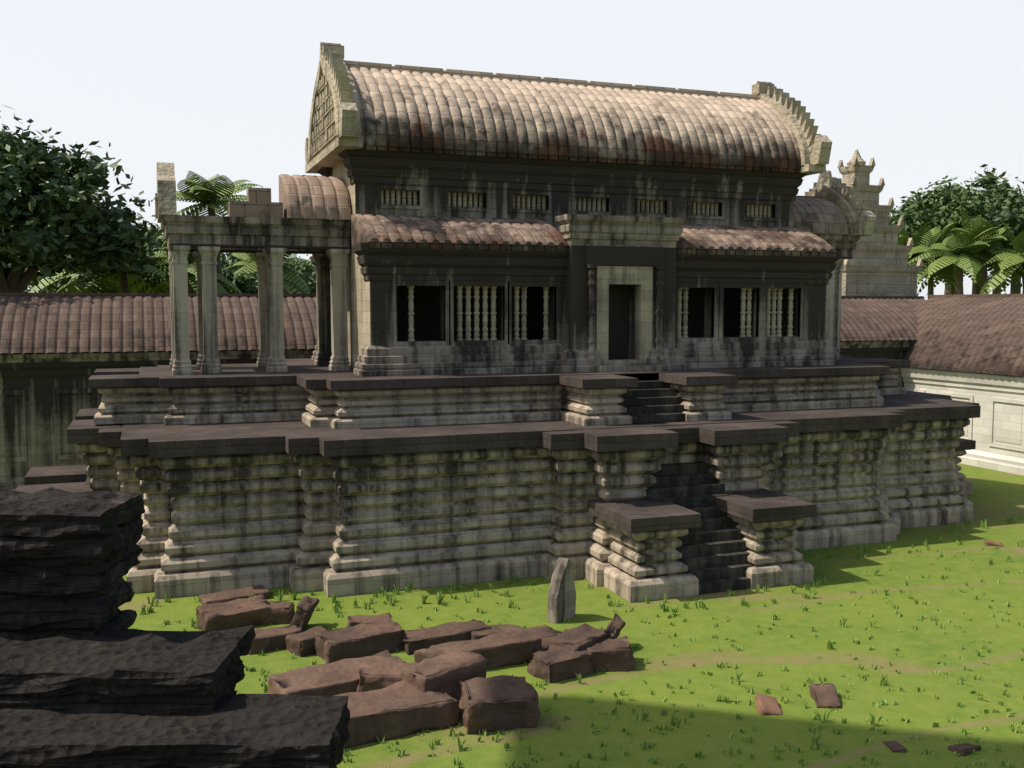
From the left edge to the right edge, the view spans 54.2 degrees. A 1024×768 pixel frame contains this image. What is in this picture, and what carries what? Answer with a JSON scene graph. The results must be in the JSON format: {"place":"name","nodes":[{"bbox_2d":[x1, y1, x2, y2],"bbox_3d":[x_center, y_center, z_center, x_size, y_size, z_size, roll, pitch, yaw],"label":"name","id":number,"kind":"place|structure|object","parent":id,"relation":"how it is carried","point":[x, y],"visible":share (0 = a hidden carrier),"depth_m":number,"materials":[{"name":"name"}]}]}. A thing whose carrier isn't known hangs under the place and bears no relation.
{"place":"outdoors","nodes":[
{"label":"outdoors","id":0,"kind":"place"},
{"bbox_2d":[196,273,257,293],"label":"tree foliage","id":1,"kind":"object","parent":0,"point":[244,283],"visible":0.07,"depth_m":56.58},
{"bbox_2d":[0,340,914,490],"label":"gallery wall","id":2,"kind":"structure","parent":0,"point":[45,398],"depth_m":35.28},
{"bbox_2d":[0,293,925,353],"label":"gallery roof","id":3,"kind":"structure","parent":2,"relation":"on","point":[34,323],"depth_m":37.37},
{"bbox_2d":[0,0,1023,299],"label":"sky","id":4,"kind":"structure","parent":0,"point":[927,90],"materials":[{"name":"white"}]},
{"bbox_2d":[118,463,1023,767],"bbox_3d":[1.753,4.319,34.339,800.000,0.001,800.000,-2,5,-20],"label":"lawn","id":5,"kind":"structure","parent":0,"point":[928,645],"depth_m":19.77,"materials":[{"name":"green plant"}]},
{"bbox_2d":[8,256,60,292],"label":"tree","id":6,"kind":"object","parent":5,"relation":"on","point":[33,284],"depth_m":72.61,"materials":[{"name":"green plant"}]},
{"bbox_2d":[24,269,75,292],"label":"tree","id":7,"kind":"object","parent":5,"relation":"on","point":[46,289],"depth_m":67.45,"materials":[{"name":"green plant"}]},
{"bbox_2d":[37,276,72,292],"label":"tree foliage","id":8,"kind":"object","parent":7,"relation":"attached to","point":[41,277],"visible":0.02,"depth_m":66.45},
{"bbox_2d":[29,255,102,292],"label":"palm","id":9,"kind":"object","parent":5,"relation":"on","point":[40,285],"visible":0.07,"depth_m":49.55,"materials":[{"name":"green plant"}]},
{"bbox_2d":[0,106,161,292],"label":"tree","id":10,"kind":"object","parent":5,"relation":"on","point":[25,200],"depth_m":40.03,"materials":[{"name":"green plant"}]},
{"bbox_2d":[0,131,137,280],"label":"tree foliage","id":11,"kind":"object","parent":10,"relation":"attached to","point":[32,239],"visible":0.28,"depth_m":39.81,"materials":[{"name":"green plant"}]},
{"bbox_2d":[42,256,169,292],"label":"palm","id":12,"kind":"object","parent":5,"relation":"on","point":[59,275],"depth_m":48.60,"materials":[{"name":"green plant"}]},
{"bbox_2d":[53,227,165,292],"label":"tree","id":13,"kind":"object","parent":5,"relation":"on","point":[155,240],"depth_m":59.20,"materials":[{"name":"green plant"}]},
{"bbox_2d":[56,243,193,292],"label":"palm","id":14,"kind":"object","parent":5,"relation":"on","point":[152,266],"depth_m":46.21,"materials":[{"name":"green plant"}]},
{"bbox_2d":[133,215,163,238],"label":"tree","id":15,"kind":"object","parent":5,"relation":"on","point":[157,225],"depth_m":79.15,"materials":[{"name":"green plant"}]},
{"bbox_2d":[103,234,243,292],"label":"tree","id":16,"kind":"object","parent":5,"relation":"on","point":[224,271],"depth_m":53.83,"materials":[{"name":"green plant"}]},
{"bbox_2d":[130,242,233,292],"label":"tree foliage","id":17,"kind":"object","parent":16,"relation":"attached to","point":[166,288],"depth_m":54.19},
{"bbox_2d":[0,517,349,767],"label":"stair cheek masonry","id":18,"kind":"object","parent":5,"relation":"on","point":[53,586],"visible":0.41,"depth_m":12.59,"materials":[{"name":"stone"}]},
{"bbox_2d":[0,487,350,767],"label":"stone slabs","id":19,"kind":"structure","parent":18,"relation":"on","point":[263,731],"depth_m":11.49,"materials":[{"name":"stone"}]},
{"bbox_2d":[124,247,242,293],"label":"palm","id":20,"kind":"object","parent":5,"relation":"on","point":[191,264],"depth_m":46.92,"materials":[{"name":"green plant"}]},
{"bbox_2d":[137,223,247,268],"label":"tree","id":21,"kind":"object","parent":5,"relation":"on","point":[223,257],"visible":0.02,"depth_m":64.41,"materials":[{"name":"green plant"}]},
{"bbox_2d":[163,238,251,269],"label":"tree foliage","id":22,"kind":"object","parent":21,"relation":"attached to","point":[235,258],"depth_m":65.06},
{"bbox_2d":[147,171,262,292],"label":"palm","id":23,"kind":"object","parent":5,"relation":"on","point":[219,194],"depth_m":47.74,"materials":[{"name":"green plant"}]},
{"bbox_2d":[196,594,272,630],"bbox_3d":[-6.087,5.117,22.015,1.597,0.604,0.943,-2,5,-34],"label":"fallen stone block","id":24,"kind":"object","parent":5,"relation":"on","point":[220,616],"depth_m":21.78,"materials":[{"name":"brown stone"}]},
{"bbox_2d":[199,585,269,604],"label":"fallen stone block","id":25,"kind":"object","parent":5,"relation":"on","point":[223,596],"depth_m":23.73,"materials":[{"name":"brown stone"}]},
{"bbox_2d":[222,258,289,293],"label":"tree","id":26,"kind":"object","parent":5,"relation":"on","point":[252,286],"visible":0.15,"depth_m":56.65,"materials":[{"name":"green plant"}]},
{"bbox_2d":[238,600,294,624],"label":"fallen stone block","id":27,"kind":"object","parent":5,"relation":"on","point":[280,612],"depth_m":22.00,"materials":[{"name":"brown stone"}]},
{"bbox_2d":[221,255,315,293],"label":"tree","id":28,"kind":"object","parent":5,"relation":"on","point":[309,270],"depth_m":62.05,"materials":[{"name":"green plant"}]},
{"bbox_2d":[241,265,313,292],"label":"tree foliage","id":29,"kind":"object","parent":28,"relation":"attached to","point":[303,274],"visible":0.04,"depth_m":61.92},
{"bbox_2d":[226,253,313,293],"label":"palm","id":30,"kind":"object","parent":5,"relation":"on","point":[290,275],"visible":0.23,"depth_m":52.49,"materials":[{"name":"green plant"}]},
{"bbox_2d":[248,624,301,654],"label":"fallen stone block","id":31,"kind":"object","parent":5,"relation":"on","point":[269,639],"depth_m":20.38,"materials":[{"name":"brown stone"}]},
{"bbox_2d":[292,254,315,283],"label":"tree","id":32,"kind":"object","parent":5,"relation":"on","point":[311,273],"visible":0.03,"depth_m":68.88,"materials":[{"name":"green plant"}]},
{"bbox_2d":[290,596,318,630],"bbox_3d":[-4.517,5.041,21.546,0.347,0.823,0.974,23,2,1],"label":"leaning slab","id":33,"kind":"object","parent":5,"relation":"on","point":[306,606],"depth_m":21.16,"materials":[{"name":"stone"}]},
{"bbox_2d":[285,626,325,656],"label":"fallen stone block","id":34,"kind":"object","parent":5,"relation":"on","point":[302,644],"depth_m":20.09,"materials":[{"name":"stone"}]},
{"bbox_2d":[267,650,406,695],"bbox_3d":[-3.138,5.423,18.281,2.515,0.525,1.231,-3,5,-33],"label":"fallen stone block","id":35,"kind":"object","parent":5,"relation":"on","point":[342,676],"depth_m":17.92,"materials":[{"name":"brown stone"}]},
{"bbox_2d":[313,620,404,663],"bbox_3d":[-3.076,5.263,20.358,1.819,0.556,0.984,-3,3,-29],"label":"fallen stone block","id":36,"kind":"object","parent":5,"relation":"on","point":[356,641],"depth_m":20.08,"materials":[{"name":"brown stone"}]},
{"bbox_2d":[347,612,391,626],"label":"fallen stone block","id":37,"kind":"object","parent":5,"relation":"on","point":[354,620],"depth_m":21.63,"materials":[{"name":"brown stone"}]},
{"bbox_2d":[356,658,419,691],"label":"fallen stone block","id":38,"kind":"object","parent":5,"relation":"on","point":[375,675],"depth_m":17.85,"materials":[{"name":"brown stone"}]},
{"bbox_2d":[334,680,458,747],"bbox_3d":[-2.263,5.520,16.711,2.640,0.673,1.304,-1,1,-28],"label":"fallen stone block","id":39,"kind":"object","parent":5,"relation":"on","point":[402,708],"depth_m":16.46,"materials":[{"name":"brown stone"}]},
{"bbox_2d":[85,373,759,594],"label":"library stair treads","id":40,"kind":"object","parent":5,"relation":"on","point":[713,548],"visible":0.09,"depth_m":25.91,"materials":[{"name":"stone"}]},
{"bbox_2d":[414,645,445,661],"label":"fallen stone block","id":41,"kind":"object","parent":5,"relation":"on","point":[432,651],"depth_m":19.11,"materials":[{"name":"brown stone"}]},
{"bbox_2d":[400,649,487,705],"bbox_3d":[-1.194,5.303,17.748,1.460,0.901,0.913,-5,3,-36],"label":"fallen stone block","id":42,"kind":"object","parent":5,"relation":"on","point":[447,673],"depth_m":17.45,"materials":[{"name":"brown stone"}]},
{"bbox_2d":[402,619,490,654],"bbox_3d":[-1.442,5.257,20.812,1.894,0.433,0.865,-3,2,-27],"label":"fallen stone block","id":43,"kind":"object","parent":5,"relation":"on","point":[419,639],"depth_m":20.55,"materials":[{"name":"brown stone"}]},
{"bbox_2d":[471,624,523,639],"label":"fallen stone block","id":44,"kind":"object","parent":5,"relation":"on","point":[495,629],"depth_m":20.78,"materials":[{"name":"brown stone"}]},
{"bbox_2d":[435,624,561,669],"bbox_3d":[-0.264,5.263,19.723,2.472,0.640,0.853,-4,5,-23],"label":"fallen stone block","id":45,"kind":"object","parent":5,"relation":"on","point":[509,648],"depth_m":19.52,"materials":[{"name":"stone"}]},
{"bbox_2d":[458,675,540,733],"bbox_3d":[-0.254,5.452,16.913,1.306,0.722,1.055,1,7,-14],"label":"fallen stone block","id":46,"kind":"object","parent":5,"relation":"on","point":[498,703],"depth_m":16.58,"materials":[{"name":"brown stone"}]},
{"bbox_2d":[77,368,974,602],"bbox_3d":[1.159,1.933,33.934,32.156,4.821,20.973,-2,5,-20],"label":"stone platform","id":47,"kind":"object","parent":5,"relation":"on","point":[351,525],"visible":0.56,"depth_m":25.68,"materials":[{"name":"stone"}]},
{"bbox_2d":[15,355,980,532],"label":"platform ledges","id":48,"kind":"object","parent":47,"relation":"on","point":[163,440],"depth_m":26.40,"materials":[{"name":"stone"}]},
{"bbox_2d":[166,245,843,374],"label":"pillars","id":49,"kind":"structure","parent":48,"relation":"on","point":[332,307],"depth_m":29.50,"materials":[{"name":"stone"}]},
{"bbox_2d":[161,214,859,258],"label":"porch architraves","id":50,"kind":"object","parent":49,"relation":"on","point":[227,234],"visible":0.53,"depth_m":28.74,"materials":[{"name":"stone"}]},
{"bbox_2d":[228,174,848,234],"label":"porch vault stones","id":51,"kind":"object","parent":50,"relation":"on","point":[311,197],"visible":0.56,"depth_m":29.27,"materials":[{"name":"brown stone"}]},
{"bbox_2d":[527,644,594,682],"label":"fallen stone block","id":52,"kind":"object","parent":5,"relation":"on","point":[551,663],"depth_m":18.85,"materials":[{"name":"brown stone"}]},
{"bbox_2d":[547,557,575,623],"bbox_3d":[1.130,4.565,22.307,0.291,1.454,0.711,8,8,41],"label":"standing stone","id":53,"kind":"object","parent":5,"relation":"on","point":[562,598],"visible":1,"depth_m":22.15,"materials":[{"name":"stone"}]},
{"bbox_2d":[541,623,613,650],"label":"fallen stone block","id":54,"kind":"object","parent":5,"relation":"on","point":[582,637],"depth_m":19.57,"materials":[{"name":"stone"}]},
{"bbox_2d":[136,512,1023,767],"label":"grass tufts","id":55,"kind":"object","parent":5,"relation":"on","point":[646,745],"visible":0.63,"depth_m":19.20,"materials":[{"name":"green plant"}]},
{"bbox_2d":[586,636,635,671],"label":"fallen stone block","id":56,"kind":"object","parent":5,"relation":"on","point":[611,655],"depth_m":19.16,"materials":[{"name":"brown stone"}]},
{"bbox_2d":[603,613,625,638],"bbox_3d":[1.937,5.173,20.297,0.317,0.805,1.031,33,15,13],"label":"leaning slab","id":57,"kind":"object","parent":5,"relation":"on","point":[616,624],"depth_m":20.24,"materials":[{"name":"stone"}]},
{"bbox_2d":[755,693,782,714],"bbox_3d":[4.457,5.635,17.378,0.406,0.206,0.530,13,17,-2],"label":"stone fragment","id":58,"kind":"object","parent":5,"relation":"on","point":[766,705],"visible":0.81,"depth_m":17.32,"materials":[{"name":"brown stone"}]},
{"bbox_2d":[810,683,841,708],"bbox_3d":[5.571,5.587,17.761,0.450,0.224,0.740,0,17,6],"label":"brown stone","id":59,"kind":"object","parent":5,"relation":"on","point":[824,695],"visible":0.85,"depth_m":17.71,"materials":[{"name":"brown stone"}]},
{"bbox_2d":[837,149,923,295],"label":"temple tower","id":60,"kind":"structure","parent":5,"relation":"on","point":[877,265],"depth_m":52.98,"materials":[{"name":"stone"}]},
{"bbox_2d":[883,740,906,752],"bbox_3d":[6.080,5.781,15.877,0.229,0.106,0.371,-8,1,-3],"label":"brown stone","id":61,"kind":"object","parent":5,"relation":"on","point":[894,746],"visible":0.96,"depth_m":15.82,"materials":[{"name":"brown stone"}]},
{"bbox_2d":[889,195,921,234],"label":"tree","id":62,"kind":"object","parent":5,"relation":"on","point":[909,204],"depth_m":77.20,"materials":[{"name":"green plant"}]},
{"bbox_2d":[895,224,956,293],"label":"palm","id":63,"kind":"object","parent":5,"relation":"on","point":[902,240],"visible":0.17,"depth_m":65.52,"materials":[{"name":"green plant"}]},
{"bbox_2d":[908,221,975,298],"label":"palm","id":64,"kind":"object","parent":5,"relation":"on","point":[922,248],"depth_m":63.97,"materials":[{"name":"green plant"}]},
{"bbox_2d":[888,184,1009,294],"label":"tree","id":65,"kind":"object","parent":5,"relation":"on","point":[959,199],"depth_m":68.01,"materials":[{"name":"green plant"}]},
{"bbox_2d":[898,192,996,239],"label":"tree foliage","id":66,"kind":"object","parent":65,"relation":"attached to","point":[973,204],"visible":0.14,"depth_m":68.03,"materials":[{"name":"green plant"}]},
{"bbox_2d":[890,183,1020,294],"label":"tree","id":67,"kind":"object","parent":5,"relation":"on","point":[933,196],"depth_m":85.12,"materials":[{"name":"green plant"}]},
{"bbox_2d":[909,227,1004,295],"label":"palm","id":68,"kind":"object","parent":5,"relation":"on","point":[951,254],"depth_m":61.94,"materials":[{"name":"green plant"}]},
{"bbox_2d":[901,367,1023,475],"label":"gallery wall","id":69,"kind":"structure","parent":5,"relation":"on","point":[995,430],"depth_m":43.10,"materials":[{"name":"stone"}]},
{"bbox_2d":[900,294,1023,376],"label":"gallery roof","id":70,"kind":"structure","parent":69,"relation":"on","point":[978,333],"depth_m":45.19,"materials":[{"name":"stone"}]},
{"bbox_2d":[948,743,980,756],"bbox_3d":[7.148,5.776,15.798,0.464,0.131,0.290,4,-10,-31],"label":"brown stone","id":71,"kind":"object","parent":5,"relation":"on","point":[963,749],"visible":0.96,"depth_m":15.72,"materials":[{"name":"brown stone"}]},
{"bbox_2d":[915,164,1021,293],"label":"tree","id":72,"kind":"object","parent":5,"relation":"on","point":[989,186],"depth_m":70.51,"materials":[{"name":"green plant"}]},
{"bbox_2d":[925,175,1010,223],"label":"tree foliage","id":73,"kind":"object","parent":72,"relation":"attached to","point":[990,179],"visible":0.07,"depth_m":71.86,"materials":[{"name":"green plant"}]},
{"bbox_2d":[925,208,1023,297],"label":"palm","id":74,"kind":"object","parent":5,"relation":"on","point":[971,231],"depth_m":62.35,"materials":[{"name":"green plant"}]},
{"bbox_2d":[961,181,1023,293],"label":"tree","id":75,"kind":"object","parent":5,"relation":"on","point":[1000,206],"depth_m":65.22,"materials":[{"name":"green plant"}]},
{"bbox_2d":[975,197,1023,254],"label":"tree foliage","id":76,"kind":"object","parent":75,"relation":"attached to","point":[1010,214],"visible":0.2,"depth_m":64.55,"materials":[{"name":"green plant"}]},
{"bbox_2d":[983,539,1002,546],"bbox_3d":[14.095,4.702,29.279,0.481,0.177,0.334,15,13,11],"label":"stone fragment","id":77,"kind":"object","parent":5,"relation":"on","point":[990,543],"visible":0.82,"depth_m":29.18,"materials":[{"name":"brown stone"}]},
{"bbox_2d":[970,191,1023,293],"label":"tree","id":78,"kind":"object","parent":5,"relation":"on","point":[995,290],"depth_m":86.52,"materials":[{"name":"plant"}]},
{"bbox_2d":[980,220,1023,293],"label":"palm","id":79,"kind":"object","parent":5,"relation":"on","point":[1004,268],"depth_m":60.48,"materials":[{"name":"green plant"}]},
{"bbox_2d":[1007,270,1023,293],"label":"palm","id":80,"kind":"object","parent":5,"relation":"on","point":[1021,276],"visible":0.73,"depth_m":61.69,"materials":[{"name":"green plant"}]},
{"bbox_2d":[397,244,746,359],"bbox_3d":[1.753,-2.617,33.793,14.137,3.809,7.596,-2,5,-20],"label":"library interior shade","id":81,"kind":"object","parent":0,"point":[426,311],"visible":0.07,"depth_m":30.81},
{"bbox_2d":[310,145,841,376],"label":"library walls","id":82,"kind":"structure","parent":0,"point":[619,232],"depth_m":29.76,"materials":[{"name":"grey stone"}]},
{"bbox_2d":[155,162,875,236],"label":"porch pediments","id":83,"kind":"object","parent":82,"relation":"attached to","point":[849,204],"visible":0.45,"depth_m":35.18,"materials":[{"name":"beige stone"}]},
{"bbox_2d":[305,42,831,175],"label":"gable pediments","id":84,"kind":"object","parent":82,"relation":"on","point":[334,127],"visible":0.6,"depth_m":30.87,"materials":[{"name":"beige stone"}]},
{"bbox_2d":[344,60,801,173],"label":"vaulted roof","id":85,"kind":"structure","parent":82,"relation":"on","point":[416,109],"depth_m":31.22,"materials":[{"name":"brown stone"}]},
{"bbox_2d":[330,159,826,369],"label":"library balusters","id":86,"kind":"object","parent":82,"relation":"in","point":[780,312],"visible":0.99,"depth_m":29.67,"materials":[{"name":"beige stone"}]},
{"bbox_2d":[351,214,836,256],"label":"aisle half vault roofs","id":87,"kind":"structure","parent":82,"relation":"on","point":[400,231],"depth_m":29.07,"materials":[{"name":"stone"}]}
]}

